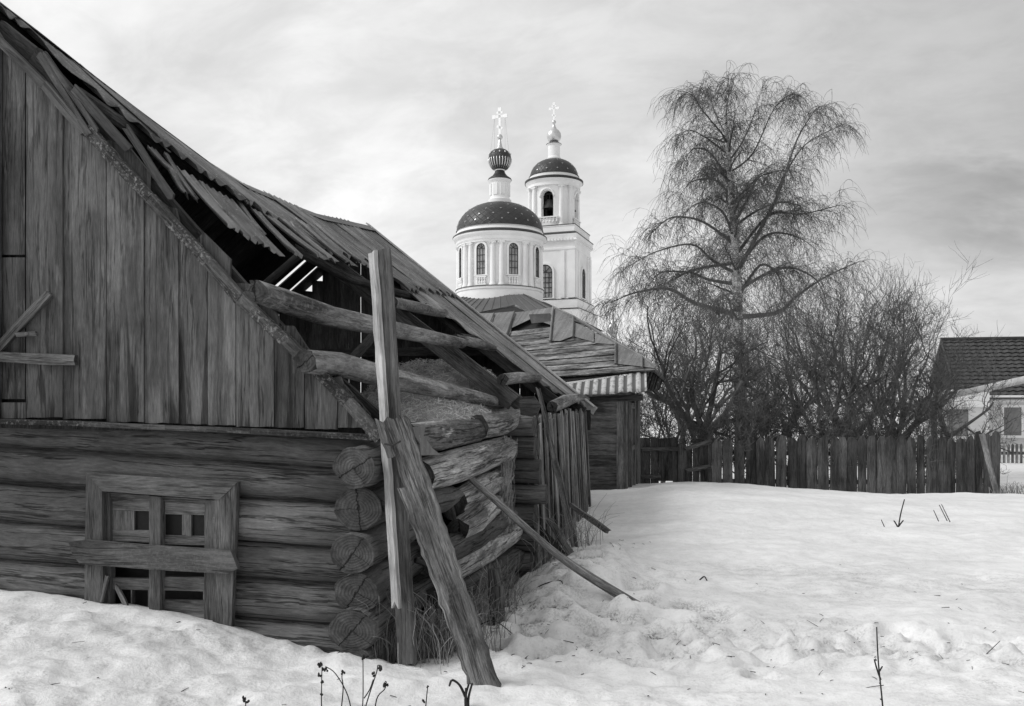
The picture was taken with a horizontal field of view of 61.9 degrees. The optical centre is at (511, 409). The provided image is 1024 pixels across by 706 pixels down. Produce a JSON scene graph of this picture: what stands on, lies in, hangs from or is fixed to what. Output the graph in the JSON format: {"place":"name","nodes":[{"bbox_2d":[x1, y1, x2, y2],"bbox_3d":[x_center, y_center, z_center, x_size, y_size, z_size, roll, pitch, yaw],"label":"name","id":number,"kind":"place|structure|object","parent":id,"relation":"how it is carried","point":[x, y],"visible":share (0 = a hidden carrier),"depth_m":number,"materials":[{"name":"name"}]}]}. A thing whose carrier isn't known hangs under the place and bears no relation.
{"place":"outdoors","nodes":[
{"label":"outdoors","id":0,"kind":"place"},
{"bbox_2d":[0,411,1023,705],"bbox_3d":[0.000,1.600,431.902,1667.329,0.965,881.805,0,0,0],"label":"snow ground","id":1,"kind":"structure","parent":0,"point":[852,567],"depth_m":6.00,"materials":[{"name":"white snow"}]},
{"bbox_2d":[242,696,249,705],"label":"dried flower","id":2,"kind":"object","parent":1,"relation":"on","point":[244,700],"visible":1,"depth_m":4.35,"materials":[{"name":"black plant"}]},
{"bbox_2d":[0,2,596,662],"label":"log barn","id":3,"kind":"structure","parent":1,"relation":"on","point":[188,414],"depth_m":5.91,"materials":[{"name":"grey wood"}]},
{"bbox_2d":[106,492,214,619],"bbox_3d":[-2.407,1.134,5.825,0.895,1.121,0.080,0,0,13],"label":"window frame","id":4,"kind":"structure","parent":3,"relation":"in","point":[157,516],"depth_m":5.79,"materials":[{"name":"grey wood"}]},
{"bbox_2d":[365,396,492,433],"bbox_3d":[-0.711,0.060,7.954,1.208,0.376,3.028,0,0,13],"label":"hay heap","id":5,"kind":"object","parent":3,"relation":"on","point":[436,409],"visible":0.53,"depth_m":7.34,"materials":[{"name":"grey plant"}]},
{"bbox_2d":[361,358,513,411],"bbox_3d":[-0.956,-0.201,10.746,2.396,0.904,2.502,0,0,12],"label":"hay heap","id":6,"kind":"object","parent":3,"relation":"on","point":[439,369],"visible":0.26,"depth_m":10.12,"materials":[{"name":"grey plant"}]},
{"bbox_2d":[568,503,610,533],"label":"short beam","id":7,"kind":"structure","parent":3,"relation":"attached to","point":[575,508],"depth_m":10.11,"materials":[{"name":"grey wood"}]},
{"bbox_2d":[317,662,326,705],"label":"dried flower","id":8,"kind":"object","parent":1,"relation":"on","point":[320,664],"visible":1,"depth_m":4.32,"materials":[{"name":"black plant"}]},
{"bbox_2d":[324,666,350,705],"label":"dried flower","id":9,"kind":"object","parent":1,"relation":"on","point":[340,681],"visible":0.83,"depth_m":4.36,"materials":[{"name":"black plant"}]},
{"bbox_2d":[341,670,344,705],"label":"dried flower","id":10,"kind":"object","parent":1,"relation":"on","point":[343,672],"visible":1,"depth_m":4.32,"materials":[{"name":"black plant"}]},
{"bbox_2d":[361,654,364,705],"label":"dried flower","id":11,"kind":"object","parent":1,"relation":"on","point":[363,657],"visible":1,"depth_m":4.31,"materials":[{"name":"black plant"}]},
{"bbox_2d":[364,665,381,705],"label":"dried flower","id":12,"kind":"object","parent":1,"relation":"on","point":[379,667],"visible":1,"depth_m":4.29,"materials":[{"name":"black plant"}]},
{"bbox_2d":[375,681,388,705],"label":"dried flower","id":13,"kind":"object","parent":1,"relation":"on","point":[385,683],"visible":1,"depth_m":4.35,"materials":[{"name":"black plant"}]},
{"bbox_2d":[358,593,420,664],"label":"dry grass","id":14,"kind":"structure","parent":1,"relation":"on","point":[379,644],"depth_m":5.42,"materials":[{"name":"grey plant"}]},
{"bbox_2d":[368,248,417,664],"bbox_3d":[-0.743,0.297,5.326,0.303,2.594,0.151,0,0,-6],"label":"prop post","id":15,"kind":"object","parent":1,"relation":"on","point":[387,367],"visible":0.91,"depth_m":5.29,"materials":[{"name":"grey wood"}]},
{"bbox_2d":[422,685,428,705],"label":"dried flower","id":16,"kind":"object","parent":1,"relation":"on","point":[423,701],"visible":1,"depth_m":4.38,"materials":[{"name":"black plant"}]},
{"bbox_2d":[375,415,500,686],"bbox_3d":[-0.441,0.855,5.012,0.841,1.641,0.102,0,0,23],"label":"prop plank","id":17,"kind":"object","parent":1,"relation":"on","point":[418,496],"visible":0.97,"depth_m":4.99,"materials":[{"name":"grey wood"}]},
{"bbox_2d":[373,572,520,670],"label":"dry grass","id":18,"kind":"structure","parent":1,"relation":"on","point":[432,644],"depth_m":5.56,"materials":[{"name":"plant"}]},
{"bbox_2d":[413,557,427,568],"bbox_3d":[-0.539,1.169,6.007,0.352,0.290,0.052,0,0,-37],"label":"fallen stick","id":19,"kind":"object","parent":18,"relation":"on","point":[416,560],"visible":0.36,"depth_m":5.91,"materials":[{"name":"wood"}]},
{"bbox_2d":[449,679,472,705],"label":"weed stem","id":20,"kind":"object","parent":1,"relation":"on","point":[466,699],"visible":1,"depth_m":4.55,"materials":[{"name":"black plant"}]},
{"bbox_2d":[487,567,504,625],"bbox_3d":[-0.118,1.458,6.352,0.146,0.558,0.148,0,0,0],"label":"rotten post stub","id":21,"kind":"object","parent":1,"relation":"on","point":[494,574],"visible":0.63,"depth_m":6.30,"materials":[{"name":"wood"}]},
{"bbox_2d":[481,620,511,633],"bbox_3d":[-0.099,1.516,5.917,0.241,0.110,0.011,0,0,4],"label":"weed stem","id":22,"kind":"object","parent":1,"relation":"on","point":[499,623],"visible":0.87,"depth_m":5.91,"materials":[{"name":"plant"}]},
{"bbox_2d":[468,551,541,626],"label":"dry grass","id":23,"kind":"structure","parent":1,"relation":"on","point":[508,595],"depth_m":6.69,"materials":[{"name":"grey plant"}]},
{"bbox_2d":[441,107,602,383],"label":"church","id":24,"kind":"structure","parent":1,"relation":"on","point":[499,239],"depth_m":91.07,"materials":[{"name":"white paint"}]},
{"bbox_2d":[457,246,462,279],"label":"window","id":25,"kind":"structure","parent":24,"relation":"in","point":[460,252],"depth_m":93.64,"materials":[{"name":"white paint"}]},
{"bbox_2d":[474,241,487,275],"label":"window","id":26,"kind":"structure","parent":24,"relation":"in","point":[481,249],"depth_m":90.96,"materials":[{"name":"grey glass"}]},
{"bbox_2d":[506,241,520,275],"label":"window","id":27,"kind":"structure","parent":24,"relation":"in","point":[513,247],"depth_m":90.76,"materials":[{"name":"grey glass"}]},
{"bbox_2d":[533,245,540,279],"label":"window","id":28,"kind":"structure","parent":24,"relation":"in","point":[536,252],"depth_m":93.10,"materials":[{"name":"grey glass"}]},
{"bbox_2d":[50,540,1023,705],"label":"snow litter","id":29,"kind":"object","parent":1,"relation":"on","point":[649,636],"visible":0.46,"depth_m":5.57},
{"bbox_2d":[539,527,564,554],"bbox_3d":[0.413,1.361,8.796,0.326,0.275,0.062,0,0,42],"label":"fallen board","id":30,"kind":"object","parent":1,"relation":"on","point":[555,544],"visible":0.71,"depth_m":8.79,"materials":[{"name":"grey wood"}]},
{"bbox_2d":[468,477,639,601],"bbox_3d":[0.333,1.084,6.977,1.443,1.124,0.104,0,0,0],"label":"bent pole","id":31,"kind":"object","parent":1,"relation":"on","point":[595,580],"visible":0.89,"depth_m":6.95,"materials":[{"name":"wood"}]},
{"bbox_2d":[536,387,578,547],"bbox_3d":[0.491,0.690,8.953,0.511,1.847,0.072,0,0,-13],"label":"leaning stake","id":32,"kind":"object","parent":1,"relation":"on","point":[560,482],"visible":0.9,"depth_m":8.93,"materials":[{"name":"grey wood"}]},
{"bbox_2d":[455,305,665,489],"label":"plank shed","id":33,"kind":"structure","parent":1,"relation":"on","point":[563,345],"depth_m":14.11,"materials":[{"name":"wood"}]},
{"bbox_2d":[628,408,632,486],"bbox_3d":[2.017,0.941,14.518,0.040,1.942,0.625,0,0,13],"label":"corner board","id":34,"kind":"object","parent":33,"relation":"in","point":[628,408],"depth_m":14.22,"materials":[{"name":"grey wood"}]},
{"bbox_2d":[640,437,712,483],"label":"board gate","id":35,"kind":"structure","parent":33,"relation":"attached to","point":[671,459],"depth_m":16.60,"materials":[{"name":"wood"}]},
{"bbox_2d":[547,518,573,555],"bbox_3d":[0.504,1.343,8.901,0.359,0.402,0.079,0,0,41],"label":"fallen board","id":36,"kind":"object","parent":1,"relation":"on","point":[567,547],"visible":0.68,"depth_m":8.88,"materials":[{"name":"grey wood"}]},
{"bbox_2d":[520,494,619,574],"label":"dry grass","id":37,"kind":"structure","parent":1,"relation":"on","point":[576,534],"depth_m":8.94,"materials":[{"name":"grey plant"}]},
{"bbox_2d":[525,102,620,393],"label":"bell tower","id":38,"kind":"structure","parent":1,"relation":"on","point":[554,183],"depth_m":106.92,"materials":[{"name":"white paint"}]},
{"bbox_2d":[543,263,554,298],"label":"window","id":39,"kind":"structure","parent":38,"relation":"in","point":[548,270],"depth_m":106.19,"materials":[{"name":"grey glass"}]},
{"bbox_2d":[580,267,586,300],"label":"window","id":40,"kind":"structure","parent":38,"relation":"in","point":[583,273],"depth_m":108.98,"materials":[{"name":"grey glass"}]},
{"bbox_2d":[571,248,767,442],"bbox_3d":[5.562,-2.070,29.616,6.777,7.389,6.912,0,0,31],"label":"bare tree","id":41,"kind":"object","parent":1,"relation":"on","point":[696,277],"visible":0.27,"depth_m":29.75,"materials":[{"name":"grey plant"}]},
{"bbox_2d":[608,305,744,482],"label":"fruit tree","id":42,"kind":"object","parent":1,"relation":"on","point":[650,397],"visible":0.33,"depth_m":20.70,"materials":[{"name":"grey plant"}]},
{"bbox_2d":[640,389,732,474],"bbox_3d":[3.218,0.681,17.962,2.700,2.193,2.636,0,0,0],"label":"shrub","id":43,"kind":"object","parent":1,"relation":"on","point":[692,440],"visible":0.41,"depth_m":17.91,"materials":[{"name":"grey plant"}]},
{"bbox_2d":[587,262,797,458],"bbox_3d":[4.024,-0.825,19.378,4.589,5.106,5.093,0,0,0],"label":"fruit tree","id":44,"kind":"object","parent":1,"relation":"on","point":[741,382],"visible":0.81,"depth_m":18.91,"materials":[{"name":"grey plant"}]},
{"bbox_2d":[651,304,778,443],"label":"bare tree","id":45,"kind":"object","parent":1,"relation":"on","point":[698,406],"visible":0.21,"depth_m":27.15,"materials":[{"name":"black plant"}]},
{"bbox_2d":[578,60,891,441],"bbox_3d":[9.334,-6.190,33.735,13.658,16.393,8.380,0,0,0],"label":"birch tree","id":46,"kind":"object","parent":1,"relation":"on","point":[734,238],"visible":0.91,"depth_m":33.48,"materials":[{"name":"grey plant"}]},
{"bbox_2d":[692,372,793,474],"bbox_3d":[4.893,0.456,17.903,2.023,2.576,2.790,0,0,0],"label":"shrub","id":47,"kind":"object","parent":1,"relation":"on","point":[755,420],"visible":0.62,"depth_m":17.79,"materials":[{"name":"grey plant"}]},
{"bbox_2d":[682,300,840,486],"bbox_3d":[6.416,-0.071,20.967,4.196,6.009,5.910,0,0,18],"label":"fruit tree","id":48,"kind":"object","parent":1,"relation":"on","point":[755,366],"visible":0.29,"depth_m":20.28,"materials":[{"name":"black plant"}]},
{"bbox_2d":[694,283,866,442],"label":"bare tree","id":49,"kind":"object","parent":1,"relation":"on","point":[791,324],"visible":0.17,"depth_m":31.16,"materials":[{"name":"black plant"}]},
{"bbox_2d":[711,368,867,488],"bbox_3d":[5.667,0.773,18.628,3.600,3.536,3.169,0,0,15],"label":"shrub","id":50,"kind":"object","parent":1,"relation":"on","point":[785,424],"visible":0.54,"depth_m":18.08,"materials":[{"name":"grey plant"}]},
{"bbox_2d":[679,250,936,421],"bbox_3d":[9.909,-2.041,28.312,9.725,7.196,5.574,0,0,0],"label":"bare tree","id":51,"kind":"object","parent":1,"relation":"on","point":[797,293],"visible":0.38,"depth_m":28.57,"materials":[{"name":"grey plant"}]},
{"bbox_2d":[775,363,913,478],"bbox_3d":[6.999,0.339,18.372,3.350,2.607,2.326,0,0,-41],"label":"shrub","id":52,"kind":"object","parent":1,"relation":"on","point":[827,433],"visible":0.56,"depth_m":18.21,"materials":[{"name":"black plant"}]},
{"bbox_2d":[718,267,984,465],"bbox_3d":[7.851,-0.728,20.563,6.147,5.102,6.236,0,0,28],"label":"fruit tree","id":53,"kind":"object","parent":1,"relation":"on","point":[831,365],"visible":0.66,"depth_m":19.53,"materials":[{"name":"grey plant"}]},
{"bbox_2d":[712,431,999,493],"bbox_3d":[6.824,1.274,17.084,5.822,1.691,0.306,0,0,0],"label":"plank fence","id":54,"kind":"object","parent":1,"relation":"on","point":[894,466],"visible":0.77,"depth_m":17.00,"materials":[{"name":"wood"}]},
{"bbox_2d":[803,365,952,467],"bbox_3d":[7.923,0.314,18.575,3.012,2.694,3.202,0,0,29],"label":"shrub","id":55,"kind":"object","parent":1,"relation":"on","point":[906,429],"visible":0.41,"depth_m":18.23,"materials":[{"name":"grey plant"}]},
{"bbox_2d":[874,627,882,705],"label":"weed stem","id":56,"kind":"object","parent":1,"relation":"on","point":[878,669],"visible":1,"depth_m":4.49,"materials":[{"name":"black plant"}]},
{"bbox_2d":[742,245,1016,461],"bbox_3d":[8.841,-1.181,21.248,5.334,6.248,6.508,0,0,-41],"label":"fruit tree","id":57,"kind":"object","parent":1,"relation":"on","point":[879,357],"visible":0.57,"depth_m":21.36,"materials":[{"name":"grey plant"}]},
{"bbox_2d":[894,499,904,526],"bbox_3d":[4.952,1.359,10.902,0.150,0.422,0.044,0,0,0],"label":"weed stem","id":58,"kind":"object","parent":1,"relation":"on","point":[899,524],"visible":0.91,"depth_m":10.90,"materials":[{"name":"black plant"}]},
{"bbox_2d":[806,249,998,435],"bbox_3d":[9.604,-1.171,21.019,4.965,6.009,5.144,0,0,0],"label":"fruit tree","id":59,"kind":"object","parent":1,"relation":"on","point":[896,301],"visible":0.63,"depth_m":20.82,"materials":[{"name":"grey plant"}]},
{"bbox_2d":[842,287,1015,427],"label":"bare tree","id":60,"kind":"object","parent":1,"relation":"on","point":[917,358],"visible":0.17,"depth_m":29.45,"materials":[{"name":"grey plant"}]},
{"bbox_2d":[857,384,1010,491],"bbox_3d":[8.828,0.643,18.269,2.774,2.473,2.726,0,0,-20],"label":"shrub","id":61,"kind":"object","parent":1,"relation":"on","point":[938,431],"visible":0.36,"depth_m":18.19,"materials":[{"name":"grey plant"}]},
{"bbox_2d":[933,504,949,521],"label":"weed stem","id":62,"kind":"object","parent":1,"relation":"on","point":[943,513],"visible":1,"depth_m":11.40,"materials":[{"name":"plant"}]},
{"bbox_2d":[869,376,1023,438],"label":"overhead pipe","id":63,"kind":"object","parent":1,"relation":"on","point":[1018,380],"visible":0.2,"depth_m":27.58,"materials":[{"name":"grey metal"}]},
{"bbox_2d":[874,346,1023,465],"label":"fruit tree","id":64,"kind":"object","parent":1,"relation":"on","point":[942,392],"visible":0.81,"depth_m":18.97,"materials":[{"name":"grey plant"}]},
{"bbox_2d":[911,336,1023,447],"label":"house","id":65,"kind":"structure","parent":1,"relation":"on","point":[1016,393],"depth_m":39.97,"materials":[{"name":"white"}]},
{"bbox_2d":[947,409,967,435],"bbox_3d":[19.928,0.600,38.180,0.900,1.200,0.040,0,0,10],"label":"porch window","id":66,"kind":"structure","parent":65,"relation":"in","point":[964,415],"depth_m":38.14,"materials":[{"name":"grey glass"}]},
{"bbox_2d":[1000,405,1023,437],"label":"window","id":67,"kind":"structure","parent":65,"relation":"in","point":[1013,414],"depth_m":39.59,"materials":[{"name":"grey glass"}]},
{"bbox_2d":[979,434,999,493],"bbox_3d":[9.427,1.139,16.825,0.406,1.308,0.047,0,0,10],"label":"leaning plank","id":68,"kind":"object","parent":1,"relation":"on","point":[994,484],"visible":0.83,"depth_m":16.81,"materials":[{"name":"grey wood"}]},
{"bbox_2d":[1000,443,1023,462],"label":"yard fence","id":69,"kind":"object","parent":1,"relation":"on","point":[1004,453],"visible":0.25,"depth_m":27.00,"materials":[{"name":"grey wood"}]},
{"bbox_2d":[0,0,1023,410],"label":"sky","id":70,"kind":"structure","parent":0,"point":[378,113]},
{"bbox_2d":[607,299,617,337],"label":"cupola","id":71,"kind":"object","parent":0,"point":[612,325],"visible":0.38,"depth_m":103.63,"materials":[{"name":"white paint"}]},
{"bbox_2d":[989,476,1023,493],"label":"dry grass","id":72,"kind":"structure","parent":0,"point":[1003,491],"depth_m":17.53,"materials":[{"name":"grey plant"}]}
]}

